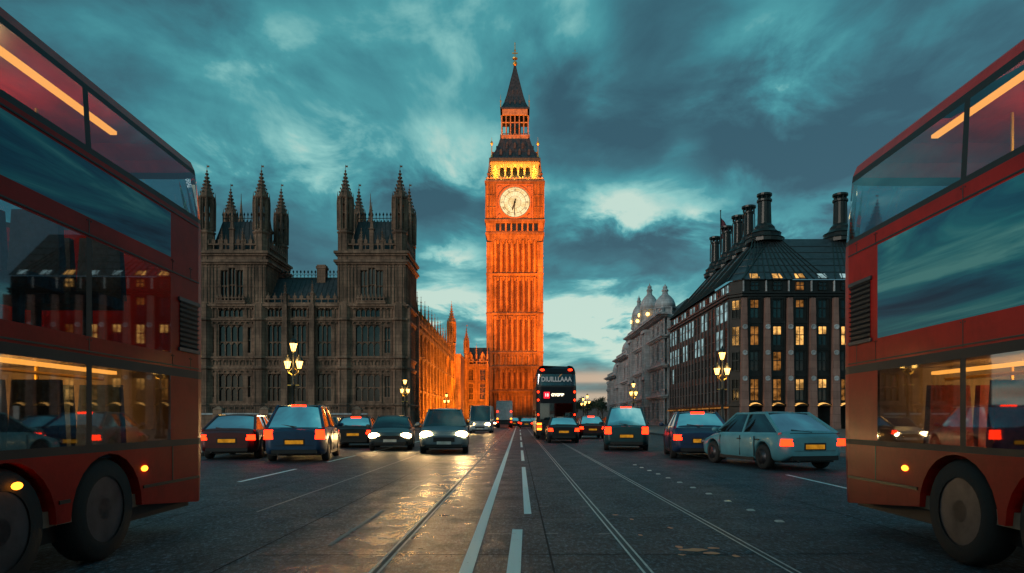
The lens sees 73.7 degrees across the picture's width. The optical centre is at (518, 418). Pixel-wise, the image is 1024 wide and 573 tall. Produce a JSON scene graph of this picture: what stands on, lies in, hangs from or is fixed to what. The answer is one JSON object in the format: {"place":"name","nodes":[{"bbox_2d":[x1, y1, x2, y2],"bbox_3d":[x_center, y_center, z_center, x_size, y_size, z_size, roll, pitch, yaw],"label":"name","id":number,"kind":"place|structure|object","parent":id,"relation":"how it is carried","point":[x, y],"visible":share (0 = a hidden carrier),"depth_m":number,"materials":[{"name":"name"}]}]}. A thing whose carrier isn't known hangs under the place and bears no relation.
{"place":"outdoors","nodes":[
{"label":"outdoors","id":0,"kind":"place"},
{"bbox_2d":[283,336,302,404],"bbox_3d":[-11.900,-1.599,36.000,0.964,5.539,0.678,0,0,26],"label":"street lamp","id":1,"kind":"object","parent":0,"point":[293,343],"visible":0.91,"depth_m":35.93,"materials":[{"name":"black paint"}]},
{"bbox_2d":[198,165,419,427],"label":"palace building","id":2,"kind":"structure","parent":0,"point":[353,327],"depth_m":85.00,"materials":[{"name":"stone"}]},
{"bbox_2d":[221,270,226,299],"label":"window","id":3,"kind":"structure","parent":2,"relation":"in","point":[224,272],"depth_m":85.37,"materials":[{"name":"glass"}]},
{"bbox_2d":[219,374,242,400],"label":"window","id":4,"kind":"structure","parent":2,"relation":"in","point":[231,385],"depth_m":85.39,"materials":[{"name":"glass"}]},
{"bbox_2d":[219,325,242,355],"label":"window","id":5,"kind":"structure","parent":2,"relation":"in","point":[231,336],"depth_m":85.39,"materials":[{"name":"glass"}]},
{"bbox_2d":[219,309,242,316],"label":"window","id":6,"kind":"structure","parent":2,"relation":"in","point":[223,312],"depth_m":85.39,"materials":[{"name":"glass"}]},
{"bbox_2d":[229,268,234,299],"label":"window","id":7,"kind":"structure","parent":2,"relation":"in","point":[232,270],"depth_m":85.37,"materials":[{"name":"glass"}]},
{"bbox_2d":[237,270,242,299],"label":"window","id":8,"kind":"structure","parent":2,"relation":"in","point":[240,272],"depth_m":85.37,"materials":[{"name":"glass"}]},
{"bbox_2d":[268,374,280,400],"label":"window","id":9,"kind":"structure","parent":2,"relation":"in","point":[274,388],"depth_m":85.39,"materials":[{"name":"glass"}]},
{"bbox_2d":[268,325,280,355],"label":"window","id":10,"kind":"structure","parent":2,"relation":"in","point":[274,342],"depth_m":85.39,"materials":[{"name":"glass"}]},
{"bbox_2d":[268,309,281,316],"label":"window","id":11,"kind":"structure","parent":2,"relation":"in","point":[271,312],"depth_m":85.39,"materials":[{"name":"glass"}]},
{"bbox_2d":[293,325,305,355],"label":"window","id":12,"kind":"structure","parent":2,"relation":"in","point":[299,331],"depth_m":85.39,"materials":[{"name":"glass"}]},
{"bbox_2d":[292,309,306,316],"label":"window","id":13,"kind":"structure","parent":2,"relation":"in","point":[295,312],"depth_m":85.39,"materials":[{"name":"glass"}]},
{"bbox_2d":[295,374,305,400],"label":"window","id":14,"kind":"structure","parent":2,"relation":"in","point":[300,379],"depth_m":85.39,"materials":[{"name":"glass"}]},
{"bbox_2d":[318,374,330,400],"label":"window","id":15,"kind":"structure","parent":2,"relation":"in","point":[324,380],"depth_m":85.39,"materials":[{"name":"glass"}]},
{"bbox_2d":[318,325,330,355],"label":"window","id":16,"kind":"structure","parent":2,"relation":"in","point":[324,331],"depth_m":85.39,"materials":[{"name":"glass"}]},
{"bbox_2d":[317,309,331,316],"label":"window","id":17,"kind":"structure","parent":2,"relation":"in","point":[321,312],"depth_m":85.39,"materials":[{"name":"glass"}]},
{"bbox_2d":[361,270,366,299],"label":"window","id":18,"kind":"structure","parent":2,"relation":"in","point":[363,272],"depth_m":85.37,"materials":[{"name":"glass"}]},
{"bbox_2d":[356,374,379,400],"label":"window","id":19,"kind":"structure","parent":2,"relation":"in","point":[367,385],"depth_m":85.39,"materials":[{"name":"glass"}]},
{"bbox_2d":[356,325,379,355],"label":"window","id":20,"kind":"structure","parent":2,"relation":"in","point":[367,336],"depth_m":85.39,"materials":[{"name":"glass"}]},
{"bbox_2d":[356,309,379,316],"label":"window","id":21,"kind":"structure","parent":2,"relation":"in","point":[359,312],"depth_m":85.39,"materials":[{"name":"glass"}]},
{"bbox_2d":[369,268,374,299],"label":"window","id":22,"kind":"structure","parent":2,"relation":"in","point":[371,270],"depth_m":85.37,"materials":[{"name":"glass"}]},
{"bbox_2d":[376,270,382,299],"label":"window","id":23,"kind":"structure","parent":2,"relation":"in","point":[379,286],"depth_m":85.37,"materials":[{"name":"glass"}]},
{"bbox_2d":[385,376,389,396],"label":"window","id":24,"kind":"structure","parent":2,"relation":"in","point":[387,378],"depth_m":85.39,"materials":[{"name":"glass"}]},
{"bbox_2d":[385,327,389,352],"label":"window","id":25,"kind":"structure","parent":2,"relation":"in","point":[387,329],"depth_m":85.39,"materials":[{"name":"glass"}]},
{"bbox_2d":[456,354,464,418],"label":"gate block","id":26,"kind":"structure","parent":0,"point":[460,381],"depth_m":150.50,"materials":[{"name":"stone"}]},
{"bbox_2d":[0,0,1023,403],"label":"sky","id":27,"kind":"structure","parent":0,"point":[650,120],"materials":[{"name":"teal"}]},
{"bbox_2d":[28,424,1023,572],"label":"road","id":28,"kind":"structure","parent":0,"point":[803,537],"depth_m":8.89,"materials":[{"name":"grey asphalt"}]},
{"bbox_2d":[0,7,200,572],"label":"double decker bus","id":29,"kind":"object","parent":28,"relation":"on","point":[100,345],"visible":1,"depth_m":6.41,"materials":[{"name":"red paint"}]},
{"bbox_2d":[201,414,268,458],"bbox_3d":[-9.507,0.570,23.686,2.180,1.460,4.546,0,0,-8],"label":"car","id":30,"kind":"object","parent":28,"relation":"on","point":[235,433],"visible":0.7,"depth_m":21.73,"materials":[{"name":"red paint"}]},
{"bbox_2d":[129,448,413,528],"bbox_3d":[-4.600,1.298,19.000,0.018,0.001,22.000,0,0,0],"label":"tar seam","id":31,"kind":"object","parent":28,"relation":"on","point":[246,495],"visible":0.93,"depth_m":11.03,"materials":[{"name":"black asphalt"}]},
{"bbox_2d":[210,484,387,572],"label":"tar seam","id":32,"kind":"object","parent":28,"relation":"on","point":[285,535],"visible":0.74,"depth_m":7.24,"materials":[{"name":"black asphalt"}]},
{"bbox_2d":[263,405,343,460],"bbox_3d":[-7.019,0.425,22.528,2.230,1.750,4.846,0,0,-9],"label":"car","id":33,"kind":"object","parent":28,"relation":"on","point":[290,430],"visible":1,"depth_m":20.43,"materials":[{"name":"blue paint"}]},
{"bbox_2d":[336,416,374,446],"bbox_3d":[-7.515,0.590,32.046,2.130,1.420,4.246,0,0,-6],"label":"car","id":34,"kind":"object","parent":28,"relation":"on","point":[354,430],"visible":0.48,"depth_m":30.08,"materials":[{"name":"black paint"}]},
{"bbox_2d":[327,509,385,544],"bbox_3d":[-1.940,1.296,8.400,0.050,0.001,2.800,0,0,0],"label":"road marking","id":35,"kind":"object","parent":28,"relation":"on","point":[352,529],"visible":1,"depth_m":8.06,"materials":[{"name":"paint"}]},
{"bbox_2d":[256,433,477,511],"bbox_3d":[-3.650,1.296,34.750,0.041,0.001,50.500,0,0,0],"label":"road marking","id":36,"kind":"object","parent":28,"relation":"on","point":[331,485],"visible":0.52,"depth_m":12.68,"materials":[{"name":"paint"}]},
{"bbox_2d":[366,415,417,449],"bbox_3d":[-5.473,0.575,29.726,2.180,1.450,4.646,0,0,-7],"label":"car","id":37,"kind":"object","parent":28,"relation":"on","point":[393,430],"visible":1,"depth_m":28.06,"materials":[{"name":"paint"}]},
{"bbox_2d":[373,438,500,572],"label":"rail groove","id":38,"kind":"object","parent":28,"relation":"on","point":[395,549],"visible":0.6,"depth_m":8.14,"materials":[{"name":"black metal"}]},
{"bbox_2d":[369,428,509,572],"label":"tram rail","id":39,"kind":"object","parent":28,"relation":"on","point":[378,563],"visible":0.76,"depth_m":8.12,"materials":[{"name":"metal"}]},
{"bbox_2d":[377,433,505,572],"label":"tram rail","id":40,"kind":"object","parent":28,"relation":"on","point":[387,562],"visible":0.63,"depth_m":8.12,"materials":[{"name":"metal"}]},
{"bbox_2d":[416,408,473,452],"bbox_3d":[-2.950,0.440,27.284,2.230,1.720,4.746,0,0,-5],"label":"car","id":41,"kind":"object","parent":28,"relation":"on","point":[444,428],"visible":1,"depth_m":25.52,"materials":[{"name":"black paint"}]},
{"bbox_2d":[467,406,493,432],"bbox_3d":[-3.405,0.050,62.593,2.380,2.500,5.346,0,0,1],"label":"van","id":42,"kind":"object","parent":28,"relation":"on","point":[481,418],"visible":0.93,"depth_m":60.65,"materials":[{"name":"white paint"}]},
{"bbox_2d":[381,554,585,554],"bbox_3d":[0.450,1.297,6.530,5.900,0.001,0.020,0,0,-1],"label":"tar seam","id":43,"kind":"object","parent":28,"relation":"on","point":[486,554],"visible":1,"depth_m":6.52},
{"bbox_2d":[459,426,516,572],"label":"road marking","id":44,"kind":"object","parent":28,"relation":"on","point":[469,561],"visible":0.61,"depth_m":8.06,"materials":[{"name":"white paint"}]},
{"bbox_2d":[496,401,512,427],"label":"box truck","id":45,"kind":"object","parent":28,"relation":"on","point":[504,412],"visible":1,"depth_m":95.00,"materials":[{"name":"grey metal"}]},
{"bbox_2d":[506,529,522,572],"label":"road marking","id":46,"kind":"object","parent":28,"relation":"on","point":[514,561],"visible":1,"depth_m":6.61,"materials":[{"name":"white paint"}]},
{"bbox_2d":[485,49,544,420],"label":"clock tower","id":47,"kind":"structure","parent":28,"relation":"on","point":[514,205],"depth_m":174.80,"materials":[{"name":"stone"}]},
{"bbox_2d":[518,418,532,428],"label":"car","id":48,"kind":"object","parent":28,"relation":"on","point":[525,422],"visible":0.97,"depth_m":87.95,"materials":[{"name":"black paint"}]},
{"bbox_2d":[522,467,530,513],"bbox_3d":[0.120,1.296,13.800,0.102,0.001,9.000,0,0,0],"label":"road marking","id":49,"kind":"object","parent":28,"relation":"on","point":[526,502],"visible":1,"depth_m":11.68,"materials":[{"name":"white paint"}]},
{"bbox_2d":[522,435,554,572],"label":"tar seam","id":50,"kind":"object","parent":28,"relation":"on","point":[552,564],"visible":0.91,"depth_m":8.11,"materials":[{"name":"black asphalt"}]},
{"bbox_2d":[533,366,575,438],"bbox_3d":[2.300,-1.000,47.380,2.524,4.600,10.840,0,0,0],"label":"double decker bus","id":51,"kind":"object","parent":28,"relation":"on","point":[554,391],"visible":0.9,"depth_m":42.03,"materials":[{"name":"black paint"}]},
{"bbox_2d":[542,417,579,442],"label":"car","id":52,"kind":"object","parent":28,"relation":"on","point":[562,428],"visible":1,"depth_m":36.32,"materials":[{"name":"black paint"}]},
{"bbox_2d":[527,429,645,572],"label":"tram rail","id":53,"kind":"object","parent":28,"relation":"on","point":[634,560],"visible":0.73,"depth_m":8.08,"materials":[{"name":"metal"}]},
{"bbox_2d":[529,431,649,572],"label":"rail groove","id":54,"kind":"object","parent":28,"relation":"on","point":[628,549],"visible":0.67,"depth_m":8.10,"materials":[{"name":"black metal"}]},
{"bbox_2d":[577,416,604,438],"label":"car","id":55,"kind":"object","parent":28,"relation":"on","point":[590,426],"visible":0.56,"depth_m":44.14,"materials":[{"name":"black paint"}]},
{"bbox_2d":[531,433,653,572],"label":"tram rail","id":56,"kind":"object","parent":28,"relation":"on","point":[640,558],"visible":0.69,"depth_m":8.08,"materials":[{"name":"metal"}]},
{"bbox_2d":[599,406,648,449],"bbox_3d":[4.581,0.390,29.590,2.230,1.820,4.746,0,0,7],"label":"car","id":57,"kind":"object","parent":28,"relation":"on","point":[626,426],"visible":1,"depth_m":27.45,"materials":[{"name":"teal paint"}]},
{"bbox_2d":[555,439,792,572],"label":"tram rail","id":58,"kind":"object","parent":28,"relation":"on","point":[703,522],"visible":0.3,"depth_m":8.08,"materials":[{"name":"metal"}]},
{"bbox_2d":[613,514,739,556],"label":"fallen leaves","id":59,"kind":"object","parent":28,"relation":"on","point":[698,549],"visible":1,"depth_m":6.76,"materials":[{"name":"brown plant"}]},
{"bbox_2d":[559,441,796,572],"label":"rail groove","id":60,"kind":"object","parent":28,"relation":"on","point":[706,523],"visible":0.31,"depth_m":8.06,"materials":[{"name":"black metal"}]},
{"bbox_2d":[558,440,800,572],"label":"tram rail","id":61,"kind":"object","parent":28,"relation":"on","point":[709,523],"visible":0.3,"depth_m":8.05,"materials":[{"name":"metal"}]},
{"bbox_2d":[659,411,725,458],"bbox_3d":[6.064,0.525,23.735,2.230,1.550,4.646,0,0,8],"label":"car","id":62,"kind":"object","parent":28,"relation":"on","point":[687,432],"visible":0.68,"depth_m":21.84,"materials":[{"name":"blue paint"}]},
{"bbox_2d":[591,440,938,542],"bbox_3d":[4.350,1.298,28.500,0.018,0.001,43.000,0,0,0],"label":"tar seam","id":63,"kind":"object","parent":28,"relation":"on","point":[805,503],"visible":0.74,"depth_m":9.98,"materials":[{"name":"black asphalt"}]},
{"bbox_2d":[701,411,844,468],"bbox_3d":[6.852,0.550,19.010,2.230,1.500,4.446,0,0,-12],"label":"car","id":64,"kind":"object","parent":28,"relation":"on","point":[767,440],"visible":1,"depth_m":17.55,"materials":[{"name":"blue paint"}]},
{"bbox_2d":[754,485,827,485],"bbox_3d":[1.200,1.297,13.230,9.600,0.001,0.020,0,0,0],"label":"tar seam","id":65,"kind":"object","parent":28,"relation":"on","point":[790,485],"visible":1,"depth_m":13.26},
{"bbox_2d":[845,39,1023,564],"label":"double decker bus","id":66,"kind":"object","parent":28,"relation":"on","point":[934,360],"visible":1,"depth_m":6.65,"materials":[{"name":"red paint"}]},
{"bbox_2d":[576,408,608,418],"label":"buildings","id":67,"kind":"structure","parent":0,"point":[593,412],"depth_m":330.00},
{"bbox_2d":[604,363,615,409],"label":"stone building","id":68,"kind":"structure","parent":0,"point":[610,378],"depth_m":179.32,"materials":[{"name":"grey stone"}]},
{"bbox_2d":[612,341,627,406],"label":"stone building","id":69,"kind":"structure","parent":0,"point":[621,362],"depth_m":161.84,"materials":[{"name":"grey stone"}]},
{"bbox_2d":[623,283,687,425],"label":"stone building","id":70,"kind":"structure","parent":0,"point":[646,338],"depth_m":127.29,"materials":[{"name":"grey stone"}]},
{"bbox_2d":[648,425,845,451],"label":"pavement","id":71,"kind":"structure","parent":0,"point":[655,428],"depth_m":68.09,"materials":[{"name":"grey concrete"}]},
{"bbox_2d":[576,397,596,415],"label":"street tree","id":72,"kind":"object","parent":71,"relation":"on","point":[591,406],"visible":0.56,"depth_m":224.82,"materials":[{"name":"plant"}]},
{"bbox_2d":[629,380,637,406],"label":"street lamp","id":73,"kind":"object","parent":71,"relation":"on","point":[633,391],"visible":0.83,"depth_m":76.93,"materials":[{"name":"black paint"}]},
{"bbox_2d":[714,346,730,421],"bbox_3d":[12.200,-1.599,41.000,0.964,5.539,0.678,0,0,-29],"label":"street lamp","id":74,"kind":"object","parent":71,"relation":"on","point":[722,353],"visible":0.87,"depth_m":40.92,"materials":[{"name":"black metal"}]},
{"bbox_2d":[667,192,854,428],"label":"office building","id":75,"kind":"structure","parent":0,"point":[769,324],"depth_m":80.85,"materials":[{"name":"brown brick"}]},
{"bbox_2d":[731,300,739,318],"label":"window","id":76,"kind":"structure","parent":75,"relation":"in","point":[732,308],"depth_m":80.59,"materials":[{"name":"glass"}]},
{"bbox_2d":[731,326,739,345],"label":"window","id":77,"kind":"structure","parent":75,"relation":"in","point":[736,344],"depth_m":80.55,"materials":[{"name":"glass"}]},
{"bbox_2d":[731,351,739,370],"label":"window","id":78,"kind":"structure","parent":75,"relation":"in","point":[733,354],"depth_m":80.59,"materials":[{"name":"black glass"}]},
{"bbox_2d":[731,379,739,400],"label":"window","id":79,"kind":"structure","parent":75,"relation":"in","point":[732,390],"depth_m":80.71,"materials":[{"name":"brown glass"}]},
{"bbox_2d":[750,299,758,317],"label":"window","id":80,"kind":"structure","parent":75,"relation":"in","point":[754,303],"depth_m":80.22,"materials":[{"name":"yellow glass"}]},
{"bbox_2d":[750,326,758,344],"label":"window","id":81,"kind":"structure","parent":75,"relation":"in","point":[754,330],"depth_m":80.22,"materials":[{"name":"orange glass"}]},
{"bbox_2d":[750,351,758,370],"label":"window","id":82,"kind":"structure","parent":75,"relation":"in","point":[754,355],"depth_m":80.22,"materials":[{"name":"black glass"}]},
{"bbox_2d":[750,379,758,400],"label":"window","id":83,"kind":"structure","parent":75,"relation":"in","point":[754,383],"depth_m":80.22,"materials":[{"name":"orange glass"}]},
{"bbox_2d":[750,281,758,289],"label":"window","id":84,"kind":"structure","parent":75,"relation":"in","point":[754,285],"depth_m":80.12,"materials":[{"name":"glass"}]},
{"bbox_2d":[773,299,781,317],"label":"window","id":85,"kind":"structure","parent":75,"relation":"in","point":[777,303],"depth_m":80.22,"materials":[{"name":"glass"}]},
{"bbox_2d":[773,326,781,344],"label":"window","id":86,"kind":"structure","parent":75,"relation":"in","point":[777,330],"depth_m":80.22,"materials":[{"name":"glass"}]},
{"bbox_2d":[773,351,781,370],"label":"window","id":87,"kind":"structure","parent":75,"relation":"in","point":[777,355],"depth_m":80.22,"materials":[{"name":"glass"}]},
{"bbox_2d":[773,379,781,400],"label":"window","id":88,"kind":"structure","parent":75,"relation":"in","point":[777,383],"depth_m":80.22,"materials":[{"name":"glass"}]},
{"bbox_2d":[773,281,781,289],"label":"window","id":89,"kind":"structure","parent":75,"relation":"in","point":[777,285],"depth_m":80.12,"materials":[{"name":"glass"}]},
{"bbox_2d":[796,299,803,317],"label":"window","id":90,"kind":"structure","parent":75,"relation":"in","point":[799,302],"depth_m":80.22,"materials":[{"name":"glass"}]},
{"bbox_2d":[796,326,803,344],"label":"window","id":91,"kind":"structure","parent":75,"relation":"in","point":[799,329],"depth_m":80.22,"materials":[{"name":"glass"}]},
{"bbox_2d":[796,351,803,370],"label":"window","id":92,"kind":"structure","parent":75,"relation":"in","point":[799,354],"depth_m":80.22,"materials":[{"name":"black glass"}]},
{"bbox_2d":[796,379,803,400],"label":"window","id":93,"kind":"structure","parent":75,"relation":"in","point":[799,382],"depth_m":80.22,"materials":[{"name":"glass"}]},
{"bbox_2d":[796,281,804,289],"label":"window","id":94,"kind":"structure","parent":75,"relation":"in","point":[800,285],"depth_m":80.12,"materials":[{"name":"glass"}]},
{"bbox_2d":[818,299,826,317],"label":"window","id":95,"kind":"structure","parent":75,"relation":"in","point":[822,303],"depth_m":80.22,"materials":[{"name":"glass"}]},
{"bbox_2d":[818,326,826,344],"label":"window","id":96,"kind":"structure","parent":75,"relation":"in","point":[822,330],"depth_m":80.22,"materials":[{"name":"glass"}]},
{"bbox_2d":[818,351,826,370],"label":"window","id":97,"kind":"structure","parent":75,"relation":"in","point":[822,355],"depth_m":80.22,"materials":[{"name":"black glass"}]},
{"bbox_2d":[818,379,826,400],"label":"window","id":98,"kind":"structure","parent":75,"relation":"in","point":[822,383],"depth_m":80.22,"materials":[{"name":"black glass"}]},
{"bbox_2d":[818,281,826,289],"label":"window","id":99,"kind":"structure","parent":75,"relation":"in","point":[822,285],"depth_m":80.12,"materials":[{"name":"glass"}]},
{"bbox_2d":[841,299,844,317],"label":"window","id":100,"kind":"structure","parent":75,"relation":"in","point":[842,300],"depth_m":80.22,"materials":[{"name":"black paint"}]},
{"bbox_2d":[841,326,844,344],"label":"window","id":101,"kind":"structure","parent":75,"relation":"in","point":[842,327],"depth_m":80.22,"materials":[{"name":"glass"}]},
{"bbox_2d":[841,351,844,370],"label":"window","id":102,"kind":"structure","parent":75,"relation":"in","point":[842,352],"depth_m":80.22,"materials":[{"name":"black glass"}]},
{"bbox_2d":[841,379,844,400],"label":"window","id":103,"kind":"structure","parent":75,"relation":"in","point":[842,380],"depth_m":80.22,"materials":[{"name":"yellow glass"}]},
{"label":"ground","id":104,"kind":"structure","parent":0,"visible":0},
{"bbox_2d":[201,405,367,431],"bbox_3d":[-36.750,0.050,60.750,46.500,2.500,0.840,0,0,0],"label":"fence","id":105,"kind":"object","parent":104,"relation":"on","point":[208,417],"depth_m":60.50,"materials":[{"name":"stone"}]},
{"bbox_2d":[417,292,455,426],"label":"palace wing","id":106,"kind":"structure","parent":104,"relation":"on","point":[437,367],"depth_m":114.29,"materials":[{"name":"orange stone"}]},
{"bbox_2d":[463,325,489,422],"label":"palace link","id":107,"kind":"object","parent":104,"relation":"on","point":[477,376],"visible":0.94,"depth_m":161.98,"materials":[{"name":"stone"}]},
{"bbox_2d":[468,384,472,399],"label":"window","id":108,"kind":"structure","parent":107,"relation":"in","point":[470,385],"depth_m":161.96,"materials":[{"name":"glass"}]},
{"bbox_2d":[480,384,484,399],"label":"window","id":109,"kind":"structure","parent":107,"relation":"in","point":[482,386],"depth_m":162.04,"materials":[{"name":"glass"}]},
{"bbox_2d":[585,397,607,415],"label":"street tree","id":110,"kind":"object","parent":104,"relation":"on","point":[602,404],"visible":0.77,"depth_m":237.98,"materials":[{"name":"green plant"}]},
{"label":"side road","id":111,"kind":"structure","parent":0,"visible":0},
{"bbox_2d":[400,377,409,415],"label":"street lamp","id":112,"kind":"object","parent":111,"relation":"on","point":[402,389],"visible":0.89,"depth_m":69.93,"materials":[{"name":"black metal"}]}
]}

